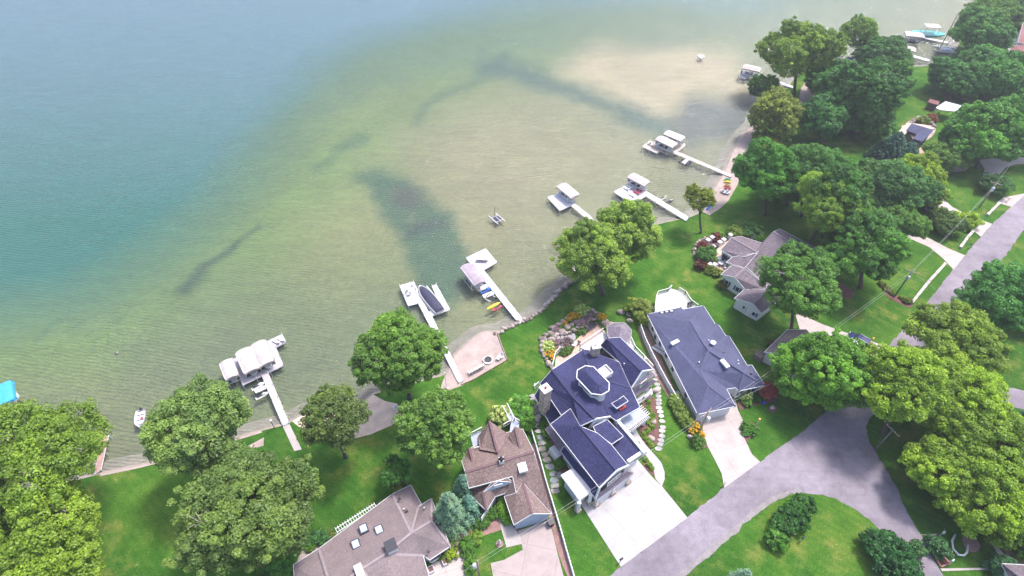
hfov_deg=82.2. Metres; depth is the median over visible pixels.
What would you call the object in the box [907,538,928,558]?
bush
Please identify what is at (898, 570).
bush
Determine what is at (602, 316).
flower clump
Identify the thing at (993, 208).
sidewalk
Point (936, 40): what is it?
dock
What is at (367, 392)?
shore
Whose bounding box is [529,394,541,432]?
flagstone stairs
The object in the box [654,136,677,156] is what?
boat lift
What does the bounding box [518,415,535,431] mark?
shrub
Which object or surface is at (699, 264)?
shrub
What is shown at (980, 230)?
driveway wide
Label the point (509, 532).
path to door
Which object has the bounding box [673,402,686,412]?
shrub
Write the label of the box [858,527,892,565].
bush
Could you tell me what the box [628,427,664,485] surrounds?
front walk
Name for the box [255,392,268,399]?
jet ski
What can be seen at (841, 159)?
tree
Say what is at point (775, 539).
bush
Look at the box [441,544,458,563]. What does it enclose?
shrub
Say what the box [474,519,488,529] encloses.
shrub
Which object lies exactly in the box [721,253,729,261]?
window
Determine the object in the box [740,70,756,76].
motor boat
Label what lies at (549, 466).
stepping stone
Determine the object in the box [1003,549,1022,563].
planting bed
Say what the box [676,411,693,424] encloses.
shrub
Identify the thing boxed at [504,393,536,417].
shrub
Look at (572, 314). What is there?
flower clump
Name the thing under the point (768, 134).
tree
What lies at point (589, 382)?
navy house
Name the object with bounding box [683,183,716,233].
tree
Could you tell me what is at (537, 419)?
boulder wall
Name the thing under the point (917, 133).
pool house
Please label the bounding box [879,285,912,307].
planting bed
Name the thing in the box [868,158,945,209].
tree
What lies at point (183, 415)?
tree
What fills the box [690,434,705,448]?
shrub
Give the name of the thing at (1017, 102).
tree
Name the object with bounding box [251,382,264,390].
jet ski
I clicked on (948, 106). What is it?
pavilion
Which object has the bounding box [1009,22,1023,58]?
red roof house
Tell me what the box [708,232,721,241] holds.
shrub
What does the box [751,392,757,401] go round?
shrub
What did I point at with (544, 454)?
stepping stone
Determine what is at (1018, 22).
tree
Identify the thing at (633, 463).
garage door
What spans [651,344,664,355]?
garden stair
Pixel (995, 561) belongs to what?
bush
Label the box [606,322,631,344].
gazebo
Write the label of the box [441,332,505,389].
beach sand
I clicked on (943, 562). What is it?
planting bed
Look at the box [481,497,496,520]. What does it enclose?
garage door
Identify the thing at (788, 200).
tree
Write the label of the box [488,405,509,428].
shrub
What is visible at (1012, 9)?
tree
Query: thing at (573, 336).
stone stairs
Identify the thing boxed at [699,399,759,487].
driveway curved
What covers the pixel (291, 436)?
path to dock
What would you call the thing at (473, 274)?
boat lift
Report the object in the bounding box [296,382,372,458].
tree
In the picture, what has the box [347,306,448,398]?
tree
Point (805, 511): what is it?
bush
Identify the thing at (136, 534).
ground
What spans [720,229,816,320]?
ranch house
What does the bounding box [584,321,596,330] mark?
clump
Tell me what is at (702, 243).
shrub
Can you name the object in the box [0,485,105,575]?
tree
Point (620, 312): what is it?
boulder
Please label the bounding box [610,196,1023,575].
road
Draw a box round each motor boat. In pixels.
[249,370,257,375]
[264,363,271,368]
[464,275,480,288]
[558,191,574,202]
[628,179,645,190]
[655,142,673,151]
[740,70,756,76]
[905,38,919,43]
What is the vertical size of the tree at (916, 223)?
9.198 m
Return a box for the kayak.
[487,302,499,308]
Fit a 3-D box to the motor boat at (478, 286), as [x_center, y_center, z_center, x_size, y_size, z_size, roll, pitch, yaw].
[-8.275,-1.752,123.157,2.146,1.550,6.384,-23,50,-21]
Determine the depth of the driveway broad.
88.95 m
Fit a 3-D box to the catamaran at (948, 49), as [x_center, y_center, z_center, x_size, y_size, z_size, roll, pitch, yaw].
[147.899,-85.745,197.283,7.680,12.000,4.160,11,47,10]
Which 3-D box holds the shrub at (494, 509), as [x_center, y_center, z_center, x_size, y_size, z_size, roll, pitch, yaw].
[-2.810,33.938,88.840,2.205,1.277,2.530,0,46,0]
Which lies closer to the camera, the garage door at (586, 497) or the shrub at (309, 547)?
the shrub at (309, 547)
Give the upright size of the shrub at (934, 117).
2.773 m
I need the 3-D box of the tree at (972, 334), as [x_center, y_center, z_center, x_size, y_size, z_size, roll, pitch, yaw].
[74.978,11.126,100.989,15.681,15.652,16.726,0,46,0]
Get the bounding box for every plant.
[469,529,483,545]
[558,350,566,356]
[559,345,573,355]
[576,324,588,334]
[901,296,913,303]
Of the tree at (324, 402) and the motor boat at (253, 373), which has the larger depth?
the motor boat at (253, 373)
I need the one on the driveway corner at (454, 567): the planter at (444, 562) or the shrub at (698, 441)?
the planter at (444, 562)
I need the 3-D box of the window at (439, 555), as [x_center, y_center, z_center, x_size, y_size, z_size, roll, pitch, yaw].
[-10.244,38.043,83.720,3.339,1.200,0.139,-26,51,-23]
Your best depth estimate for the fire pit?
109.14 m
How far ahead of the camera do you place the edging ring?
85.34 m
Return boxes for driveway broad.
[581,460,686,565]
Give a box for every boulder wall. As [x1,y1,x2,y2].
[493,278,578,334]
[532,399,540,422]
[538,308,612,369]
[547,316,608,340]
[559,322,588,335]
[691,236,708,255]
[906,115,936,127]
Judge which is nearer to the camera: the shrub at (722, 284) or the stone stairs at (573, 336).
the stone stairs at (573, 336)
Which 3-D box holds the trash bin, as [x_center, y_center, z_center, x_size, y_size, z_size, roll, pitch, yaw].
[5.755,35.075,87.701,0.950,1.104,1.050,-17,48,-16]
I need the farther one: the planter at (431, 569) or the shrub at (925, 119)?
the shrub at (925, 119)
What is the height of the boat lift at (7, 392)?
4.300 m
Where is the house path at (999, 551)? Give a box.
[992,544,1003,554]
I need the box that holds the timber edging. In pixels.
[929,549,950,566]
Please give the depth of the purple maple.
101.46 m
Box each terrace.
[710,241,727,272]
[799,83,816,103]
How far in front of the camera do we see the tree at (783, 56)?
166.24 m
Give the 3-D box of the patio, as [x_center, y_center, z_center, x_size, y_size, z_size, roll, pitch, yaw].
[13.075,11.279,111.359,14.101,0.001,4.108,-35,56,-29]
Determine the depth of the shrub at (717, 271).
124.19 m
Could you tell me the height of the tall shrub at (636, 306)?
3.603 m
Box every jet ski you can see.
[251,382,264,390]
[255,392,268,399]
[480,287,490,293]
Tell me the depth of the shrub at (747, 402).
101.99 m
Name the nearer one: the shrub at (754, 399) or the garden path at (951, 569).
the garden path at (951, 569)
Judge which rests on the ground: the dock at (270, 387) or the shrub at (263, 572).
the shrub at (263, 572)
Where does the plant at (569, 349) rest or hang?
on the ground
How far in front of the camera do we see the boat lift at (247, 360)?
105.70 m
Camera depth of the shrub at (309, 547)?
84.98 m
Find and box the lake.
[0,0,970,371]
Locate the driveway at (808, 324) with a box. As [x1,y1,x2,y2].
[796,314,881,347]
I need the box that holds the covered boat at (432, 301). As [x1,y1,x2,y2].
[414,281,444,313]
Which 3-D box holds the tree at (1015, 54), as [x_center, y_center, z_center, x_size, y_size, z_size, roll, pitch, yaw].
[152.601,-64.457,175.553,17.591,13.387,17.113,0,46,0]
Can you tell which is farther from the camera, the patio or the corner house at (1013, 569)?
the patio
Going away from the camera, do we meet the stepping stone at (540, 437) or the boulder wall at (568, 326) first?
the stepping stone at (540, 437)
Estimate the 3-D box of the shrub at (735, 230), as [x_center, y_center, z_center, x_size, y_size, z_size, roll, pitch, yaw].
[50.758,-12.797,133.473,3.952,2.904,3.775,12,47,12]
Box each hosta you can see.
[541,340,555,352]
[574,304,590,316]
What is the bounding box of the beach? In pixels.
[702,126,755,214]
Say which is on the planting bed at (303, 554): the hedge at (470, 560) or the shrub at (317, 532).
the shrub at (317, 532)
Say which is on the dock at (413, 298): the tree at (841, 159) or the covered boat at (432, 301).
the covered boat at (432, 301)
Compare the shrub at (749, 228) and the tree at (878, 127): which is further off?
the tree at (878, 127)
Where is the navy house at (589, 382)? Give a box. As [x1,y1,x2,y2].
[533,328,655,514]
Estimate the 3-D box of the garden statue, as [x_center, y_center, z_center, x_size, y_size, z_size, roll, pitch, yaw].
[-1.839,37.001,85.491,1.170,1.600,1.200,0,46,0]
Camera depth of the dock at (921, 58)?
195.94 m
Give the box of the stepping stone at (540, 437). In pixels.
[537,435,544,439]
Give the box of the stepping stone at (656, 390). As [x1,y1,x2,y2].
[652,387,660,392]
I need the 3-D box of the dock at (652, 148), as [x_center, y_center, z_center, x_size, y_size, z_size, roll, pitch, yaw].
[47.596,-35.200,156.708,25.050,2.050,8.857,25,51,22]
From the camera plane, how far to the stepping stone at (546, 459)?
95.29 m
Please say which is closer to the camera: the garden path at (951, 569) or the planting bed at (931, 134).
the garden path at (951, 569)
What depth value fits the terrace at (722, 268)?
127.83 m
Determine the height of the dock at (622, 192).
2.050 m
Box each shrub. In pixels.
[259,563,273,575]
[265,559,292,575]
[304,542,317,552]
[306,534,318,545]
[310,528,321,538]
[316,530,329,546]
[326,527,336,538]
[392,483,401,492]
[400,480,408,488]
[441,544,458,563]
[447,533,459,543]
[450,538,460,547]
[470,514,481,529]
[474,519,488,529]
[478,513,490,526]
[482,506,494,523]
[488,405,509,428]
[490,505,498,519]
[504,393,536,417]
[510,401,534,423]
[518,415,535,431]
[537,418,549,429]
[541,429,549,438]
[553,458,567,469]
[623,297,653,324]
[642,456,648,461]
[668,393,684,404]
[669,399,683,409]
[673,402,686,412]
[673,407,689,417]
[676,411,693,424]
[680,414,693,428]
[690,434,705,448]
[693,259,707,270]
[696,241,706,248]
[696,245,717,262]
[704,265,714,274]
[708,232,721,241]
[713,267,722,276]
[718,280,727,288]
[727,224,742,236]
[738,220,764,236]
[740,421,754,434]
[740,430,751,436]
[741,398,752,406]
[750,424,759,436]
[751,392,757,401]
[754,233,765,241]
[754,391,766,401]
[765,339,774,347]
[917,115,930,124]
[927,113,938,122]
[956,210,985,227]
[963,217,979,230]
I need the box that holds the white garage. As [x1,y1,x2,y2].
[752,329,809,378]
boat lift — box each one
[0,380,17,404]
[219,358,240,387]
[235,347,261,377]
[250,340,275,368]
[460,263,484,293]
[556,183,578,202]
[627,173,649,191]
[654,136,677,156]
[663,130,685,149]
[742,64,761,80]
[904,31,924,46]
[907,46,915,52]
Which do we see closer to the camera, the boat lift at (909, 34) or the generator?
the generator
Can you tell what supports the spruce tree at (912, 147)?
on the ground
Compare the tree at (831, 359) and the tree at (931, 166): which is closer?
the tree at (831, 359)
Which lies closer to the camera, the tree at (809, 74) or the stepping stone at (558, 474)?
the stepping stone at (558, 474)
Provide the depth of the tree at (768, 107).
154.40 m
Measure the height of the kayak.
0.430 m
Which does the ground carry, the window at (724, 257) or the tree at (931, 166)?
the tree at (931, 166)
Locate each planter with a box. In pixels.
[427,565,434,573]
[441,558,448,565]
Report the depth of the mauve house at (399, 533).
82.26 m
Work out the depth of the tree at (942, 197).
135.69 m
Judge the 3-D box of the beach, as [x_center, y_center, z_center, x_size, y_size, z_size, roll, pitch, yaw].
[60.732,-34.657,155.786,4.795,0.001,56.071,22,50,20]
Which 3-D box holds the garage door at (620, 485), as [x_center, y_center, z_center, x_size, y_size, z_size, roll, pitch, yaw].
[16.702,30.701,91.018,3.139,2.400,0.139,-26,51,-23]
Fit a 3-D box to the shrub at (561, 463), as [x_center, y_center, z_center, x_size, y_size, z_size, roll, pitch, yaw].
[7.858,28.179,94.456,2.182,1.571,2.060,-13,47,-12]
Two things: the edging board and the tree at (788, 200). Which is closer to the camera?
the edging board
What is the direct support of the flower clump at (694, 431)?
on the planting bed at (703, 446)
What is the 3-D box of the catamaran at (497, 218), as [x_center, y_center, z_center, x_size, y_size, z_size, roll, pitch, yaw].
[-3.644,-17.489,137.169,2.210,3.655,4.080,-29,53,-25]
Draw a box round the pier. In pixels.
[94,435,112,474]
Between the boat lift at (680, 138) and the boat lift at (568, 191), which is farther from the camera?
the boat lift at (680, 138)
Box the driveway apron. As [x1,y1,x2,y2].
[996,194,1023,206]
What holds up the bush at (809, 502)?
on the ground
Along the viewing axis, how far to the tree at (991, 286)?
104.78 m
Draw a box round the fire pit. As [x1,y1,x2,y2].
[483,355,492,364]
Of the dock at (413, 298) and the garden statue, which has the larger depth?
the dock at (413, 298)
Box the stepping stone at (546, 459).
[542,457,551,462]
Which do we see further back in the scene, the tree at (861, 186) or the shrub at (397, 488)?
the tree at (861, 186)
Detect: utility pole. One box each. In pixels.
[472,559,479,575]
[699,408,711,430]
[874,424,898,449]
[894,269,917,295]
[979,181,1002,207]
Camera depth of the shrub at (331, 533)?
86.28 m
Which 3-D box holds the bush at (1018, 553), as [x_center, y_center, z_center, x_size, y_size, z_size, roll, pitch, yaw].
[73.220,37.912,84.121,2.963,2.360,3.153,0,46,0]
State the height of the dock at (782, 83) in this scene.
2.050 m
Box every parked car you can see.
[848,331,871,345]
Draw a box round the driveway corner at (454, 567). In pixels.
[428,549,465,575]
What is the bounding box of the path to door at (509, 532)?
[498,517,521,546]
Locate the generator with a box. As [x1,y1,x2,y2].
[547,445,562,460]
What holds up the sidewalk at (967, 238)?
on the ground
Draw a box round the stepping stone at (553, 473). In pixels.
[549,470,556,475]
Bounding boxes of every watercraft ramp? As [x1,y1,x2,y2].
[254,385,266,393]
[476,284,488,291]
[482,291,494,298]
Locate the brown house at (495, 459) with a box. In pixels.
[461,403,551,528]
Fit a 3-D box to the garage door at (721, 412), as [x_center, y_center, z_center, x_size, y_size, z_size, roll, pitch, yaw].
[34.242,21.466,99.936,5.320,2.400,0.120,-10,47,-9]
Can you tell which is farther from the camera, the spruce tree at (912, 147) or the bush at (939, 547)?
the spruce tree at (912, 147)
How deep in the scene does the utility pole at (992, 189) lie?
137.00 m
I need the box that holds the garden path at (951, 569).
[941,568,990,570]
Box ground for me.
[0,22,1023,575]
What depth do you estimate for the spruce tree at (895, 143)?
149.53 m
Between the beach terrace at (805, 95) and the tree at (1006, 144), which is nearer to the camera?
the tree at (1006, 144)
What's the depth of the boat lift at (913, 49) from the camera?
194.18 m
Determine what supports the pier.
on the lake bed at (312, 306)
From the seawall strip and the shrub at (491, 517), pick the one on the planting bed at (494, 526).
the shrub at (491, 517)
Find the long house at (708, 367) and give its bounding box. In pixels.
[647,285,764,420]
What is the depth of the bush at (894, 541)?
82.21 m
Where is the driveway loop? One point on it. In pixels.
(994, 166)
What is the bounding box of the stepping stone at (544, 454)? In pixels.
[541,452,548,456]
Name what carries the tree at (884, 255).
on the ground
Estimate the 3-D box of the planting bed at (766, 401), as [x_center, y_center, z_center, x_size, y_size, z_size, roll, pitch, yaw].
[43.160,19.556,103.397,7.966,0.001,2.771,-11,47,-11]
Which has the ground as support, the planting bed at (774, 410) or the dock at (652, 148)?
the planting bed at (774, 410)
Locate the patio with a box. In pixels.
[555,322,604,366]
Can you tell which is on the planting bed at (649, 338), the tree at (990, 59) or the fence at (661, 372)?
the fence at (661, 372)
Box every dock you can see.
[233,332,289,425]
[283,424,301,450]
[399,280,462,383]
[466,247,523,323]
[547,193,593,219]
[613,184,688,220]
[641,140,732,177]
[738,75,792,88]
[913,55,930,62]
[921,37,948,45]
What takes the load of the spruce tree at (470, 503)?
on the ground
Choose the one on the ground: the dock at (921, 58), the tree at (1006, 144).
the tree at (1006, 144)
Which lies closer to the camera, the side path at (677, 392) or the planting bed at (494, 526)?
the planting bed at (494, 526)
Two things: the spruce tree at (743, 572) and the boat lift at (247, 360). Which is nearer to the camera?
the spruce tree at (743, 572)
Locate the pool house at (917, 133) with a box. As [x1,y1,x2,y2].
[899,123,934,148]
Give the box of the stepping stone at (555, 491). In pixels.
[550,488,559,493]
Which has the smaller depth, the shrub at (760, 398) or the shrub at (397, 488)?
the shrub at (397, 488)
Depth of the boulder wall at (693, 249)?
130.95 m
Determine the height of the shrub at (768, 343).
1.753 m
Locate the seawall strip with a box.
[100,431,261,475]
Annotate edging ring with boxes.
[951,534,968,555]
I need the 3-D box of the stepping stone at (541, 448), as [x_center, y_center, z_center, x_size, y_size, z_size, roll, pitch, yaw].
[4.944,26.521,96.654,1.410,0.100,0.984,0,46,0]
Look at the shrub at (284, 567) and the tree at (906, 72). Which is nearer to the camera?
the shrub at (284, 567)
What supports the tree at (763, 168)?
on the ground
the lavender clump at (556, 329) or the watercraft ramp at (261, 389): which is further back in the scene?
the lavender clump at (556, 329)
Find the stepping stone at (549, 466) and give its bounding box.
[545,464,553,469]
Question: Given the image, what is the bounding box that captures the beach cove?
[292,395,400,437]
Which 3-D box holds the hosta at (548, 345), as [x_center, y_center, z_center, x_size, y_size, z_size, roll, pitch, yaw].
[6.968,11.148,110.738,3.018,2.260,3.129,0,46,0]
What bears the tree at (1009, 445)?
on the ground
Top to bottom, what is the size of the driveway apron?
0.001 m
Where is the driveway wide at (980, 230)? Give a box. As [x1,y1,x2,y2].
[935,200,991,235]
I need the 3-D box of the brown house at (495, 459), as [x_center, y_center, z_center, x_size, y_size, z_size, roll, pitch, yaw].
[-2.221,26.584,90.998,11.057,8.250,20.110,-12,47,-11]
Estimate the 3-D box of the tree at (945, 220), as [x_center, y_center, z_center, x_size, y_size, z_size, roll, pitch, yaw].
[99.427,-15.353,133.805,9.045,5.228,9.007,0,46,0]
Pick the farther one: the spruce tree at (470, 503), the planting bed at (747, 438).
the planting bed at (747, 438)
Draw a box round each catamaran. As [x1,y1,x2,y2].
[488,206,504,224]
[930,14,957,52]
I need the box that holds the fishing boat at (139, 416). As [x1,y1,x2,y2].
[134,407,145,427]
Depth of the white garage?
108.33 m
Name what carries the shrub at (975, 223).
on the ground
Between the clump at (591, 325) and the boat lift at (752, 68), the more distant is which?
the boat lift at (752, 68)
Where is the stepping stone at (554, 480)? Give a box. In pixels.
[550,477,558,482]
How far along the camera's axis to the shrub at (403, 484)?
91.65 m
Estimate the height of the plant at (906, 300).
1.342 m
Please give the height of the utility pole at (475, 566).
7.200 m
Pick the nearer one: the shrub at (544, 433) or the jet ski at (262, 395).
the shrub at (544, 433)
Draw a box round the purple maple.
[758,381,778,399]
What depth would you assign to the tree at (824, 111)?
153.77 m
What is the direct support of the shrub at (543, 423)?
on the ground
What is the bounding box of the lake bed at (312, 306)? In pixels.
[0,0,974,481]
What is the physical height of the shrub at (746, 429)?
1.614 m
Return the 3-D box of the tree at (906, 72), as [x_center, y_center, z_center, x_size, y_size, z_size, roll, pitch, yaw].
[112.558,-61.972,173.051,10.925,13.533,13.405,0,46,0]
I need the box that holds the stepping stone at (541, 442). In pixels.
[538,440,545,445]
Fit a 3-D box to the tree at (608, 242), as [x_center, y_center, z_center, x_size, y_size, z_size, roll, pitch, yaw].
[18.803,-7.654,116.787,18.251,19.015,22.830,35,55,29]
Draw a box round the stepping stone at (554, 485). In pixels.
[551,483,558,488]
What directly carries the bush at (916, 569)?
on the ground
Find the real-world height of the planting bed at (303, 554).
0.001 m
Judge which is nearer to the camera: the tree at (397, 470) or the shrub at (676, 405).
the tree at (397, 470)
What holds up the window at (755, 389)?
in the long house at (708, 367)
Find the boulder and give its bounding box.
[617,309,624,314]
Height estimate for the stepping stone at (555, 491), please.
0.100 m
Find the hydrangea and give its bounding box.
[738,391,752,400]
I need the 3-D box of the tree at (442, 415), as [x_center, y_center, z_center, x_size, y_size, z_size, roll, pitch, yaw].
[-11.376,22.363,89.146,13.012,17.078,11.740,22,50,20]
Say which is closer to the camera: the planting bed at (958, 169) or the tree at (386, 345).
the tree at (386, 345)
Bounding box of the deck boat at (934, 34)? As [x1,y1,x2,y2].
[911,23,944,37]
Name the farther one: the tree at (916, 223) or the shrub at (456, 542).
the tree at (916, 223)
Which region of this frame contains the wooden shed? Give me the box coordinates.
[925,99,939,110]
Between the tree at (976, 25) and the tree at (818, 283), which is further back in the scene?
the tree at (976, 25)
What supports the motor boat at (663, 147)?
on the boat lift at (668, 142)
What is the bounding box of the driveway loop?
[980,157,1023,174]
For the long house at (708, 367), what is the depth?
104.44 m
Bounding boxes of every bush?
[764,526,790,551]
[769,510,796,534]
[772,506,810,535]
[783,501,810,524]
[790,492,817,514]
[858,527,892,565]
[863,528,916,575]
[870,543,915,575]
[885,558,924,575]
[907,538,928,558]
[925,533,954,560]
[981,552,1017,575]
[1013,540,1023,563]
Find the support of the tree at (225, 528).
on the ground
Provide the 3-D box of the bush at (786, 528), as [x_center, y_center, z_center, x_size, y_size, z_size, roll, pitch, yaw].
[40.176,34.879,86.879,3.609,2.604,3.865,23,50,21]
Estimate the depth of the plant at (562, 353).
109.78 m
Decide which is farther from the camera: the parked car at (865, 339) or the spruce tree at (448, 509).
the parked car at (865, 339)
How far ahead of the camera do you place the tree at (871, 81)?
153.29 m
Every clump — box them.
[544,350,552,357]
[551,325,559,332]
[553,339,564,348]
[562,336,573,346]
[568,312,576,318]
[575,320,587,328]
[582,310,594,318]
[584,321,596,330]
[597,313,606,320]
[687,420,699,431]
[688,426,702,434]
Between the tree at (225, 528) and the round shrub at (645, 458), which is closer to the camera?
the tree at (225, 528)
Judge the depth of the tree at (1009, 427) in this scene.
84.80 m
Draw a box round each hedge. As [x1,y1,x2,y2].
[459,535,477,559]
[463,553,477,575]
[496,495,508,522]
[500,513,511,525]
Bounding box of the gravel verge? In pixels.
[676,488,801,575]
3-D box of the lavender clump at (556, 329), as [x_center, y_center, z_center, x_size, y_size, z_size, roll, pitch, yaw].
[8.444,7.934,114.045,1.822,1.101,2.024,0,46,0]
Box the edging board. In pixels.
[461,359,506,384]
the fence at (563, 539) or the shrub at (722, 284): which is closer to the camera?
the fence at (563, 539)
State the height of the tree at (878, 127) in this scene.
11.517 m
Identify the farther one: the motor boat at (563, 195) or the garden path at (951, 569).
the motor boat at (563, 195)
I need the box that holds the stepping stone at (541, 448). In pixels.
[538,446,545,451]
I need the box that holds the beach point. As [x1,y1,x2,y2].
[249,438,263,447]
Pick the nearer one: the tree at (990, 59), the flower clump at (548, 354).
the flower clump at (548, 354)
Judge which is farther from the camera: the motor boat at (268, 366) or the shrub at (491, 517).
the motor boat at (268, 366)
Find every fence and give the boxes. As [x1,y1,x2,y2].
[531,429,574,575]
[640,324,678,398]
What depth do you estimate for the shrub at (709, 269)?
124.76 m
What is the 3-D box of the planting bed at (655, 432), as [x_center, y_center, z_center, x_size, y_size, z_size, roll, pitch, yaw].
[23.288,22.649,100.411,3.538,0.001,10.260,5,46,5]
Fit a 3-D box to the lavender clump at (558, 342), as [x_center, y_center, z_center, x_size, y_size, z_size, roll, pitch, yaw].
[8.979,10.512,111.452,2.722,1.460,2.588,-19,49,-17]
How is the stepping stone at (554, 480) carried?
on the ground
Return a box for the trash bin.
[546,517,554,527]
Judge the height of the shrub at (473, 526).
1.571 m
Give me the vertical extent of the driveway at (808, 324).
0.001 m
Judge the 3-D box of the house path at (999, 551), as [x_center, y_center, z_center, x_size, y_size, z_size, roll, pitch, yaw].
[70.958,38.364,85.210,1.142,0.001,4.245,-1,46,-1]
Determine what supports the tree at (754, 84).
on the ground
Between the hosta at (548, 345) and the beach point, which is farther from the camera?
the hosta at (548, 345)
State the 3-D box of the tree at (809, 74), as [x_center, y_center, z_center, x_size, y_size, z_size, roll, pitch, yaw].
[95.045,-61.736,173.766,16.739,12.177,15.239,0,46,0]
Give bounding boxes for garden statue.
[495,539,502,547]
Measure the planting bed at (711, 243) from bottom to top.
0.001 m
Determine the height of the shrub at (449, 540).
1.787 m
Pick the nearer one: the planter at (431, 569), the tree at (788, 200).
the planter at (431, 569)
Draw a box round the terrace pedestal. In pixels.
[716,240,722,246]
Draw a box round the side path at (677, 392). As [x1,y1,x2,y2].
[675,391,705,439]
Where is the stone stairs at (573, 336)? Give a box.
[546,333,575,340]
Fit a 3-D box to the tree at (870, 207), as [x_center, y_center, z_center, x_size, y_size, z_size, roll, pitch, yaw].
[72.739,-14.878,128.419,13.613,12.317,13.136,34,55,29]
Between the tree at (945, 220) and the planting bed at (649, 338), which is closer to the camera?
the planting bed at (649, 338)
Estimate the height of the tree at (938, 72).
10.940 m
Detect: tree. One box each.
[0,398,115,531]
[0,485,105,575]
[138,372,253,478]
[161,444,325,575]
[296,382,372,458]
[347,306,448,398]
[379,453,412,486]
[391,385,475,469]
[432,491,474,539]
[451,474,472,499]
[456,494,482,530]
[550,198,662,295]
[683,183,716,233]
[727,568,751,575]
[730,136,801,215]
[746,85,810,140]
[747,74,780,97]
[748,131,783,151]
[753,16,852,96]
[753,239,842,328]
[766,183,800,205]
[768,327,880,410]
[772,143,834,216]
[792,93,849,146]
[793,170,863,249]
[803,58,857,95]
[808,163,874,243]
[808,198,876,237]
[811,57,915,132]
[820,208,913,289]
[824,146,858,176]
[838,96,897,137]
[839,13,878,51]
[850,35,913,70]
[852,338,949,435]
[858,157,883,176]
[862,131,907,161]
[863,139,886,160]
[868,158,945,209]
[878,200,932,239]
[880,56,918,92]
[891,150,948,190]
[896,141,919,159]
[897,430,992,514]
[901,298,1014,374]
[907,345,1009,445]
[922,141,973,175]
[924,176,953,207]
[927,55,979,99]
[928,206,970,235]
[932,460,1023,550]
[934,395,1023,509]
[937,123,980,145]
[943,43,1023,100]
[943,99,1023,168]
[947,2,1017,50]
[950,259,1023,330]
[963,0,1023,20]
[977,172,1015,195]
[989,93,1023,156]
[991,50,1023,87]
[997,440,1016,462]
[1009,16,1023,29]
[1015,0,1023,7]
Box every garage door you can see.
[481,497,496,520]
[575,496,587,506]
[600,489,611,501]
[615,478,627,490]
[623,460,636,472]
[697,409,727,420]
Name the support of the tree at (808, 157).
on the ground
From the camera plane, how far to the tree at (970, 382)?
89.73 m
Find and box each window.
[430,548,449,562]
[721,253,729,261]
[733,285,741,292]
[736,388,758,395]
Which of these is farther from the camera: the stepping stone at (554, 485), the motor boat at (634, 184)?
the motor boat at (634, 184)
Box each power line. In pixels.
[479,412,707,559]
[479,418,703,563]
[709,280,902,414]
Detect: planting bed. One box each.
[297,533,337,561]
[459,518,500,537]
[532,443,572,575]
[549,438,567,472]
[638,326,674,399]
[638,396,658,446]
[643,461,654,476]
[685,429,706,448]
[694,238,728,268]
[738,394,776,410]
[742,421,758,441]
[768,405,776,411]
[832,282,853,297]
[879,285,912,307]
[908,120,935,139]
[938,559,947,564]
[951,167,967,171]
[962,530,979,551]
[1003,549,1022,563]
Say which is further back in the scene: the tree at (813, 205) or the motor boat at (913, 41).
the motor boat at (913, 41)
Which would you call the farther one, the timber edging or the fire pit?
the fire pit
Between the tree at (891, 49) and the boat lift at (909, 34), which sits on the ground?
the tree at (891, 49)
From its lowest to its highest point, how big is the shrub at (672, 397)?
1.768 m
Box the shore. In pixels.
[21,38,958,494]
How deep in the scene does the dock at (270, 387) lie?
106.33 m
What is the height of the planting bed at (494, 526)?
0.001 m
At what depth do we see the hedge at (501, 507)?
88.34 m
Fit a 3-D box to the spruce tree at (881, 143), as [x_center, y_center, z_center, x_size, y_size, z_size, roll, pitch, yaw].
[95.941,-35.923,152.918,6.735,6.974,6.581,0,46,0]
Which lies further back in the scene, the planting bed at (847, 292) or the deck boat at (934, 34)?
the deck boat at (934, 34)
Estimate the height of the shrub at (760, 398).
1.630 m
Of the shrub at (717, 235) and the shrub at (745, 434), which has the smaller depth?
the shrub at (745, 434)
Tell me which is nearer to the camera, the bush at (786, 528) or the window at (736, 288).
the bush at (786, 528)
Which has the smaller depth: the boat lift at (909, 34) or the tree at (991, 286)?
the tree at (991, 286)
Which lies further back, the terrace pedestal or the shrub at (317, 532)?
the terrace pedestal
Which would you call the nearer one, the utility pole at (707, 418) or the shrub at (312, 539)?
the shrub at (312, 539)
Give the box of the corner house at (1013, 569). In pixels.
[1001,563,1023,575]
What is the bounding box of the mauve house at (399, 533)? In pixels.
[293,485,450,575]
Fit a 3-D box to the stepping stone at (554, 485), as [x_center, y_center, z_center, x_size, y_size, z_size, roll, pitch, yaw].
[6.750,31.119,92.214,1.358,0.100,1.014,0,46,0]
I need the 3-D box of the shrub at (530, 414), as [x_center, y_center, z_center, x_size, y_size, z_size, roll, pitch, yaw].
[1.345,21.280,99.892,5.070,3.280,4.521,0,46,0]
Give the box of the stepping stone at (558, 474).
[555,472,562,478]
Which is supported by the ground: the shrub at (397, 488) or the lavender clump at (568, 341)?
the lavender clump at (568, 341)
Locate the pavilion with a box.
[933,101,960,119]
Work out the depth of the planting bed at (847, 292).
121.57 m

